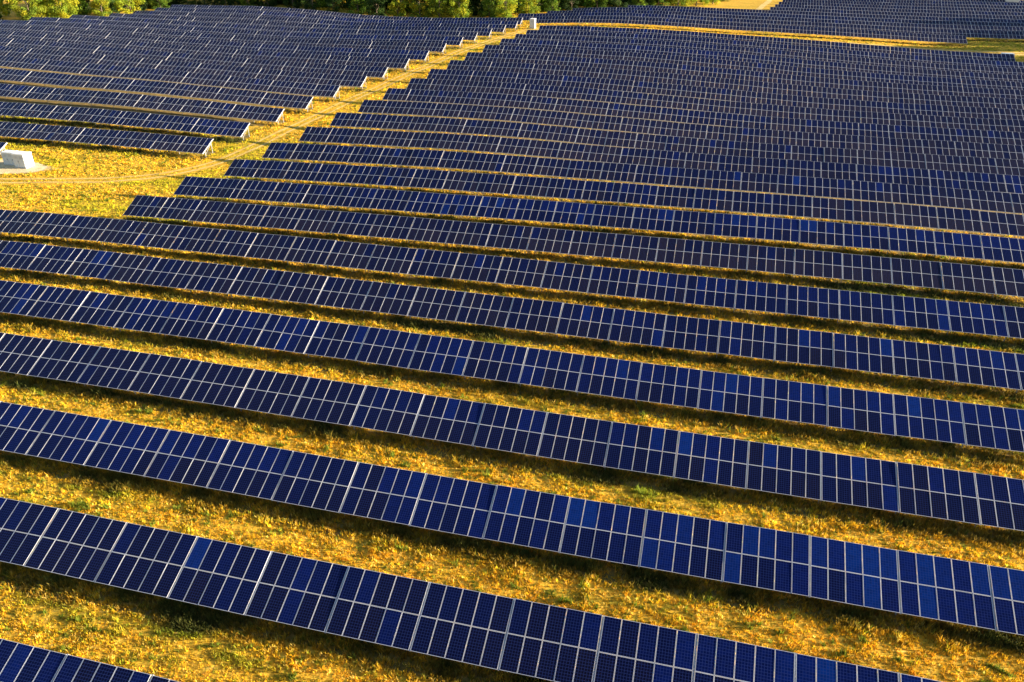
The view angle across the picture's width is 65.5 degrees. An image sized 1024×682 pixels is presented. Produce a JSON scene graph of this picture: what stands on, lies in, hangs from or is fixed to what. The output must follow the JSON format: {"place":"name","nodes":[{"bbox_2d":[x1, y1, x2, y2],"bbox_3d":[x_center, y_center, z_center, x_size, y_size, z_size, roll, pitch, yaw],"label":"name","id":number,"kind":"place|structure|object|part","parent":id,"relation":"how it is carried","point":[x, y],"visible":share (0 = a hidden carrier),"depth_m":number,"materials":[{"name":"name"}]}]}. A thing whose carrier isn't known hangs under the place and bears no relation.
{"place":"outdoors","nodes":[
{"label":"outdoors","id":0,"kind":"place"},
{"bbox_2d":[0,159,57,173],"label":"gravel ground","id":1,"kind":"structure","parent":0,"point":[36,167],"depth_m":132.90,"materials":[{"name":"beige gravel"}]},
{"bbox_2d":[0,150,16,165],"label":"equipment cabinet","id":2,"kind":"object","parent":1,"relation":"on","point":[7,158],"visible":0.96,"depth_m":134.11,"materials":[{"name":"metal"}]},
{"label":"door","id":3,"kind":"part","parent":2,"relation":"part of","materials":[{"name":"metal"}]},
{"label":"door","id":4,"kind":"part","parent":2,"relation":"part of","materials":[{"name":"metal"}]},
{"bbox_2d":[11,151,34,168],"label":"equipment cabinet","id":5,"kind":"object","parent":1,"relation":"on","point":[23,159],"visible":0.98,"depth_m":132.98,"materials":[{"name":"metal"}]},
{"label":"door","id":6,"kind":"part","parent":5,"relation":"part of","materials":[{"name":"metal"}]},
{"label":"door","id":7,"kind":"part","parent":5,"relation":"part of","materials":[{"name":"metal"}]},
{"bbox_2d":[0,29,527,179],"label":"path","id":8,"kind":"structure","parent":0,"point":[257,141],"depth_m":144.60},
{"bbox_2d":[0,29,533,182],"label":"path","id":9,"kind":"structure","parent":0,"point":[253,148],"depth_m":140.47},
{"bbox_2d":[0,0,1023,681],"bbox_3d":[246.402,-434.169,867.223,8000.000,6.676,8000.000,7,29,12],"label":"ground","id":10,"kind":"structure","parent":0,"point":[210,664],"depth_m":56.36,"materials":[{"name":"yellow plant"}]},
{"bbox_2d":[0,142,6,153],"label":"solar array","id":11,"kind":"object","parent":10,"relation":"on","point":[2,145],"visible":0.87,"depth_m":137.45,"materials":[{"name":"glass"}]},
{"bbox_2d":[9,0,45,20],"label":"tree","id":12,"kind":"object","parent":10,"relation":"on","point":[23,13],"visible":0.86,"depth_m":255.11,"materials":[{"name":"green plant"}]},
{"bbox_2d":[44,0,79,17],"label":"tree","id":13,"kind":"object","parent":10,"relation":"on","point":[54,11],"visible":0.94,"depth_m":261.72,"materials":[{"name":"green plant"}]},
{"bbox_2d":[0,638,177,681],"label":"solar array","id":14,"kind":"object","parent":10,"relation":"on","point":[20,662],"visible":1,"depth_m":42.05,"materials":[{"name":"glass"}]},
{"bbox_2d":[89,0,111,16],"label":"tree","id":15,"kind":"object","parent":10,"relation":"on","point":[96,6],"visible":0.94,"depth_m":268.77,"materials":[{"name":"green plant"}]},
{"bbox_2d":[0,121,212,155],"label":"solar array","id":16,"kind":"object","parent":10,"relation":"on","point":[115,138],"visible":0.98,"depth_m":141.83,"materials":[{"name":"glass"}]},
{"bbox_2d":[0,102,249,140],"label":"solar array","id":17,"kind":"object","parent":10,"relation":"on","point":[173,122],"visible":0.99,"depth_m":150.50,"materials":[{"name":"glass"}]},
{"bbox_2d":[112,0,144,13],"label":"tree","id":18,"kind":"object","parent":10,"relation":"on","point":[119,4],"visible":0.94,"depth_m":276.32,"materials":[{"name":"green plant"}]},
{"bbox_2d":[0,83,283,121],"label":"solar array","id":19,"kind":"object","parent":10,"relation":"on","point":[227,110],"visible":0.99,"depth_m":159.16,"materials":[{"name":"glass"}]},
{"bbox_2d":[0,68,312,111],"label":"solar array","id":20,"kind":"object","parent":10,"relation":"on","point":[220,93],"visible":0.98,"depth_m":168.01,"materials":[{"name":"blue glass"}]},
{"bbox_2d":[149,0,170,9],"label":"tree","id":21,"kind":"object","parent":10,"relation":"on","point":[161,3],"visible":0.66,"depth_m":289.68,"materials":[{"name":"green plant"}]},
{"bbox_2d":[0,56,339,97],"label":"solar array","id":22,"kind":"object","parent":10,"relation":"on","point":[266,85],"visible":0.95,"depth_m":177.01,"materials":[{"name":"blue glass"}]},
{"bbox_2d":[0,46,366,86],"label":"solar array","id":23,"kind":"object","parent":10,"relation":"on","point":[289,76],"visible":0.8,"depth_m":186.01,"materials":[{"name":"blue glass"}]},
{"bbox_2d":[179,0,196,4],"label":"tree","id":24,"kind":"object","parent":10,"relation":"on","point":[190,2],"visible":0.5,"depth_m":298.12,"materials":[{"name":"green plant"}]},
{"bbox_2d":[0,38,387,77],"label":"solar array","id":25,"kind":"object","parent":10,"relation":"on","point":[368,71],"visible":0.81,"depth_m":195.09,"materials":[{"name":"blue glass"}]},
{"bbox_2d":[194,0,211,4],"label":"tree","id":26,"kind":"object","parent":10,"relation":"on","point":[200,2],"visible":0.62,"depth_m":299.49,"materials":[{"name":"green plant"}]},
{"bbox_2d":[0,30,408,70],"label":"solar array","id":27,"kind":"object","parent":10,"relation":"on","point":[339,59],"visible":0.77,"depth_m":203.95,"materials":[{"name":"blue glass"}]},
{"bbox_2d":[0,24,428,61],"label":"solar array","id":28,"kind":"object","parent":10,"relation":"on","point":[392,53],"visible":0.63,"depth_m":212.82,"materials":[{"name":"blue glass"}]},
{"bbox_2d":[0,20,446,52],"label":"solar array","id":29,"kind":"object","parent":10,"relation":"on","point":[433,47],"visible":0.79,"depth_m":221.58,"materials":[{"name":"blue glass"}]},
{"bbox_2d":[212,0,236,5],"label":"tree","id":30,"kind":"object","parent":10,"relation":"on","point":[230,2],"visible":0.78,"depth_m":297.31,"materials":[{"name":"green plant"}]},
{"bbox_2d":[28,17,462,46],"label":"solar array","id":31,"kind":"object","parent":10,"relation":"on","point":[449,40],"visible":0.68,"depth_m":229.93,"materials":[{"name":"blue glass"}]},
{"bbox_2d":[238,0,257,5],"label":"tree","id":32,"kind":"object","parent":10,"relation":"on","point":[243,2],"visible":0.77,"depth_m":296.97,"materials":[{"name":"green plant"}]},
{"bbox_2d":[259,0,275,6],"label":"tree","id":33,"kind":"object","parent":10,"relation":"on","point":[271,2],"visible":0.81,"depth_m":295.59,"materials":[{"name":"green plant"}]},
{"bbox_2d":[70,15,477,39],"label":"solar array","id":34,"kind":"object","parent":10,"relation":"on","point":[464,35],"visible":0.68,"depth_m":238.47,"materials":[{"name":"blue glass"}]},
{"bbox_2d":[283,0,302,8],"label":"tree","id":35,"kind":"object","parent":10,"relation":"on","point":[297,5],"visible":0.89,"depth_m":293.08,"materials":[{"name":"green plant"}]},
{"bbox_2d":[108,13,491,38],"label":"solar array","id":36,"kind":"object","parent":10,"relation":"on","point":[484,31],"visible":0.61,"depth_m":246.81,"materials":[{"name":"blue glass"}]},
{"bbox_2d":[300,0,318,9],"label":"tree","id":37,"kind":"object","parent":10,"relation":"on","point":[312,3],"visible":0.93,"depth_m":290.68,"materials":[{"name":"green plant"}]},
{"bbox_2d":[132,10,505,34],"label":"solar array","id":38,"kind":"object","parent":10,"relation":"on","point":[497,28],"visible":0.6,"depth_m":256.10,"materials":[{"name":"blue glass"}]},
{"bbox_2d":[326,0,341,12],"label":"tree","id":39,"kind":"object","parent":10,"relation":"on","point":[335,7],"visible":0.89,"depth_m":287.85,"materials":[{"name":"green plant"}]},
{"bbox_2d":[154,8,517,30],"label":"solar array","id":40,"kind":"object","parent":10,"relation":"on","point":[510,24],"visible":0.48,"depth_m":264.69,"materials":[{"name":"blue glass"}]},
{"bbox_2d":[170,5,522,26],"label":"solar array","id":41,"kind":"object","parent":10,"relation":"on","point":[302,11],"visible":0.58,"depth_m":273.04,"materials":[{"name":"blue glass"}]},
{"bbox_2d":[0,0,704,19],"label":"forest","id":42,"kind":"object","parent":10,"relation":"on","point":[82,9],"visible":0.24,"depth_m":295.77,"materials":[{"name":"green plant"}]},
{"bbox_2d":[348,0,365,13],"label":"tree","id":43,"kind":"object","parent":10,"relation":"on","point":[362,7],"visible":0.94,"depth_m":286.98,"materials":[{"name":"green plant"}]},
{"bbox_2d":[364,0,387,15],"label":"tree","id":44,"kind":"object","parent":10,"relation":"on","point":[380,8],"visible":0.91,"depth_m":284.16,"materials":[{"name":"green plant"}]},
{"bbox_2d":[387,0,407,16],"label":"tree","id":45,"kind":"object","parent":10,"relation":"on","point":[402,4],"visible":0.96,"depth_m":281.16,"materials":[{"name":"green plant"}]},
{"bbox_2d":[409,0,430,17],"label":"tree","id":46,"kind":"object","parent":10,"relation":"on","point":[416,11],"visible":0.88,"depth_m":280.37,"materials":[{"name":"green plant"}]},
{"bbox_2d":[427,0,450,17],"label":"tree","id":47,"kind":"object","parent":10,"relation":"on","point":[431,9],"visible":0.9,"depth_m":279.11,"materials":[{"name":"green plant"}]},
{"bbox_2d":[447,0,472,17],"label":"tree","id":48,"kind":"object","parent":10,"relation":"on","point":[463,11],"visible":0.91,"depth_m":277.34,"materials":[{"name":"green plant"}]},
{"bbox_2d":[0,497,940,681],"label":"solar array","id":49,"kind":"object","parent":10,"relation":"on","point":[121,567],"visible":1,"depth_m":46.56,"materials":[{"name":"glass"}]},
{"bbox_2d":[477,0,497,17],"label":"tree","id":50,"kind":"object","parent":10,"relation":"on","point":[489,4],"visible":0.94,"depth_m":280.46,"materials":[{"name":"green plant"}]},
{"bbox_2d":[494,0,517,19],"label":"tree","id":51,"kind":"object","parent":10,"relation":"on","point":[499,11],"visible":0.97,"depth_m":278.93,"materials":[{"name":"green plant"}]},
{"bbox_2d":[0,401,1023,635],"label":"solar array","id":52,"kind":"object","parent":10,"relation":"on","point":[807,557],"visible":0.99,"depth_m":53.52,"materials":[{"name":"glass"}]},
{"bbox_2d":[0,332,1023,530],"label":"solar array","id":53,"kind":"object","parent":10,"relation":"on","point":[810,474],"visible":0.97,"depth_m":62.45,"materials":[{"name":"glass"}]},
{"bbox_2d":[0,280,1023,451],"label":"solar array","id":54,"kind":"object","parent":10,"relation":"on","point":[832,406],"visible":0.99,"depth_m":71.33,"materials":[{"name":"glass"}]},
{"bbox_2d":[0,240,1023,393],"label":"solar array","id":55,"kind":"object","parent":10,"relation":"on","point":[819,348],"visible":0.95,"depth_m":80.15,"materials":[{"name":"glass"}]},
{"bbox_2d":[0,209,1023,340],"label":"solar array","id":56,"kind":"object","parent":10,"relation":"on","point":[812,301],"visible":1,"depth_m":88.98,"materials":[{"name":"glass"}]},
{"bbox_2d":[517,0,540,15],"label":"tree","id":57,"kind":"object","parent":10,"relation":"on","point":[531,8],"visible":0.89,"depth_m":284.43,"materials":[{"name":"green plant"}]},
{"bbox_2d":[529,18,535,28],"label":"switch cabinet","id":58,"kind":"object","parent":10,"relation":"on","point":[532,23],"visible":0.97,"depth_m":252.71,"materials":[{"name":"metal"}]},
{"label":"door","id":59,"kind":"part","parent":58,"relation":"part of","materials":[{"name":"metal"}]},
{"bbox_2d":[543,0,560,11],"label":"tree","id":60,"kind":"object","parent":10,"relation":"on","point":[554,3],"visible":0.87,"depth_m":291.66,"materials":[{"name":"green plant"}]},
{"bbox_2d":[562,0,578,9],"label":"tree","id":61,"kind":"object","parent":10,"relation":"on","point":[565,5],"visible":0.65,"depth_m":297.13,"materials":[{"name":"green plant"}]},
{"bbox_2d":[123,195,1023,297],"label":"solar array","id":62,"kind":"object","parent":10,"relation":"on","point":[977,278],"visible":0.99,"depth_m":96.25,"materials":[{"name":"glass"}]},
{"bbox_2d":[587,0,607,7],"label":"tree","id":63,"kind":"object","parent":10,"relation":"on","point":[598,4],"visible":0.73,"depth_m":300.27,"materials":[{"name":"green plant"}]},
{"bbox_2d":[173,176,1023,262],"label":"solar array","id":64,"kind":"object","parent":10,"relation":"on","point":[1006,249],"visible":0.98,"depth_m":104.30,"materials":[{"name":"glass"}]},
{"bbox_2d":[608,0,629,8],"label":"tree","id":65,"kind":"object","parent":10,"relation":"on","point":[619,3],"visible":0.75,"depth_m":300.07,"materials":[{"name":"green plant"}]},
{"bbox_2d":[224,159,1023,235],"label":"solar array","id":66,"kind":"object","parent":10,"relation":"on","point":[955,218],"visible":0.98,"depth_m":112.32,"materials":[{"name":"glass"}]},
{"bbox_2d":[632,0,647,5],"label":"tree","id":67,"kind":"object","parent":10,"relation":"on","point":[641,1],"visible":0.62,"depth_m":301.57,"materials":[{"name":"green plant"}]},
{"bbox_2d":[262,142,1023,213],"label":"solar array","id":68,"kind":"object","parent":10,"relation":"on","point":[885,192],"visible":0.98,"depth_m":120.42,"materials":[{"name":"glass"}]},
{"bbox_2d":[650,0,668,5],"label":"tree","id":69,"kind":"object","parent":10,"relation":"on","point":[654,2],"visible":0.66,"depth_m":303.25,"materials":[{"name":"green plant"}]},
{"bbox_2d":[299,126,1023,193],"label":"solar array","id":70,"kind":"object","parent":10,"relation":"on","point":[886,174],"visible":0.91,"depth_m":128.87,"materials":[{"name":"glass"}]},
{"bbox_2d":[330,112,1023,175],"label":"solar array","id":71,"kind":"object","parent":10,"relation":"on","point":[790,152],"visible":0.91,"depth_m":137.11,"materials":[{"name":"glass"}]},
{"bbox_2d":[666,0,691,7],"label":"tree","id":72,"kind":"object","parent":10,"relation":"on","point":[673,2],"visible":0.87,"depth_m":305.89,"materials":[{"name":"green plant"}]},
{"bbox_2d":[357,100,1023,159],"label":"solar array","id":73,"kind":"object","parent":10,"relation":"on","point":[935,147],"visible":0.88,"depth_m":145.04,"materials":[{"name":"blue glass"}]},
{"bbox_2d":[686,0,709,5],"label":"tree","id":74,"kind":"object","parent":10,"relation":"on","point":[706,2],"visible":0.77,"depth_m":311.62,"materials":[{"name":"green plant"}]},
{"bbox_2d":[382,88,1023,145],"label":"solar array","id":75,"kind":"object","parent":10,"relation":"on","point":[779,123],"visible":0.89,"depth_m":153.04,"materials":[{"name":"blue glass"}]},
{"bbox_2d":[709,0,720,4],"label":"tree","id":76,"kind":"object","parent":10,"relation":"on","point":[714,1],"visible":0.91,"depth_m":316.63,"materials":[{"name":"yellow plant"}]},
{"bbox_2d":[406,78,1023,131],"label":"solar array","id":77,"kind":"object","parent":10,"relation":"on","point":[709,105],"visible":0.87,"depth_m":161.04,"materials":[{"name":"blue glass"}]},
{"bbox_2d":[426,69,1023,120],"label":"solar array","id":78,"kind":"object","parent":10,"relation":"on","point":[747,96],"visible":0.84,"depth_m":168.94,"materials":[{"name":"blue glass"}]},
{"bbox_2d":[447,60,1023,108],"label":"solar array","id":79,"kind":"object","parent":10,"relation":"on","point":[815,91],"visible":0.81,"depth_m":176.69,"materials":[{"name":"blue glass"}]},
{"bbox_2d":[464,52,1023,100],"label":"solar array","id":80,"kind":"object","parent":10,"relation":"on","point":[763,77],"visible":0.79,"depth_m":184.58,"materials":[{"name":"blue glass"}]},
{"bbox_2d":[534,16,966,44],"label":"solar array","id":81,"kind":"object","parent":10,"relation":"on","point":[852,33],"visible":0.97,"depth_m":244.53,"materials":[{"name":"blue glass"}]},
{"bbox_2d":[482,45,1023,90],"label":"solar array","id":82,"kind":"object","parent":10,"relation":"on","point":[773,68],"visible":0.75,"depth_m":192.53,"materials":[{"name":"blue glass"}]},
{"bbox_2d":[499,38,1023,81],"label":"solar array","id":83,"kind":"object","parent":10,"relation":"on","point":[795,62],"visible":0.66,"depth_m":200.48,"materials":[{"name":"blue glass"}]},
{"bbox_2d":[514,34,1023,76],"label":"solar array","id":84,"kind":"object","parent":10,"relation":"on","point":[853,60],"visible":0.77,"depth_m":208.01,"materials":[{"name":"blue glass"}]},
{"bbox_2d":[518,12,1023,40],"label":"solar array","id":85,"kind":"object","parent":10,"relation":"on","point":[996,34],"visible":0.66,"depth_m":249.36,"materials":[{"name":"blue glass"}]},
{"bbox_2d":[526,30,1023,68],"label":"solar array","id":86,"kind":"object","parent":10,"relation":"on","point":[900,57],"visible":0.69,"depth_m":215.75,"materials":[{"name":"blue glass"}]},
{"bbox_2d":[539,25,1014,60],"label":"solar array","id":87,"kind":"object","parent":10,"relation":"on","point":[904,51],"visible":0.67,"depth_m":223.25,"materials":[{"name":"blue glass"}]},
{"bbox_2d":[547,10,1023,30],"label":"solar array","id":88,"kind":"object","parent":10,"relation":"on","point":[958,27],"visible":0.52,"depth_m":257.94,"materials":[{"name":"blue glass"}]},
{"bbox_2d":[573,7,1023,27],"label":"solar array","id":89,"kind":"object","parent":10,"relation":"on","point":[858,19],"visible":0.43,"depth_m":265.83,"materials":[{"name":"blue glass"}]},
{"bbox_2d":[628,5,1023,24],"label":"solar array","id":90,"kind":"object","parent":10,"relation":"on","point":[798,13],"visible":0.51,"depth_m":272.69,"materials":[{"name":"blue glass"}]},
{"bbox_2d":[770,7,1023,21],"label":"solar array","id":91,"kind":"object","parent":10,"relation":"on","point":[783,9],"visible":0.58,"depth_m":277.01,"materials":[{"name":"blue glass"}]},
{"bbox_2d":[775,4,1023,15],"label":"solar array","id":92,"kind":"object","parent":10,"relation":"on","point":[913,10],"visible":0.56,"depth_m":284.66,"materials":[{"name":"blue glass"}]},
{"bbox_2d":[779,2,1023,12],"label":"solar array","id":93,"kind":"object","parent":10,"relation":"on","point":[911,7],"visible":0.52,"depth_m":292.62,"materials":[{"name":"blue glass"}]},
{"bbox_2d":[782,0,1023,8],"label":"solar array","id":94,"kind":"object","parent":10,"relation":"on","point":[924,4],"visible":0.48,"depth_m":300.18,"materials":[{"name":"blue glass"}]},
{"bbox_2d":[824,0,1023,5],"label":"solar array","id":95,"kind":"object","parent":10,"relation":"on","point":[956,2],"visible":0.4,"depth_m":306.06,"materials":[{"name":"blue glass"}]},
{"bbox_2d":[921,0,1023,2],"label":"solar array","id":96,"kind":"object","parent":10,"relation":"on","point":[1021,1],"visible":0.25,"depth_m":310.69,"materials":[{"name":"blue glass"}]},
{"bbox_2d":[756,0,771,12],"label":"path","id":97,"kind":"structure","parent":0,"point":[764,4],"depth_m":317.55,"materials":[{"name":"beige soil"}]},
{"bbox_2d":[535,28,1023,52],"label":"path","id":98,"kind":"structure","parent":0,"point":[926,48],"depth_m":228.89,"materials":[{"name":"brown soil"}]}
]}

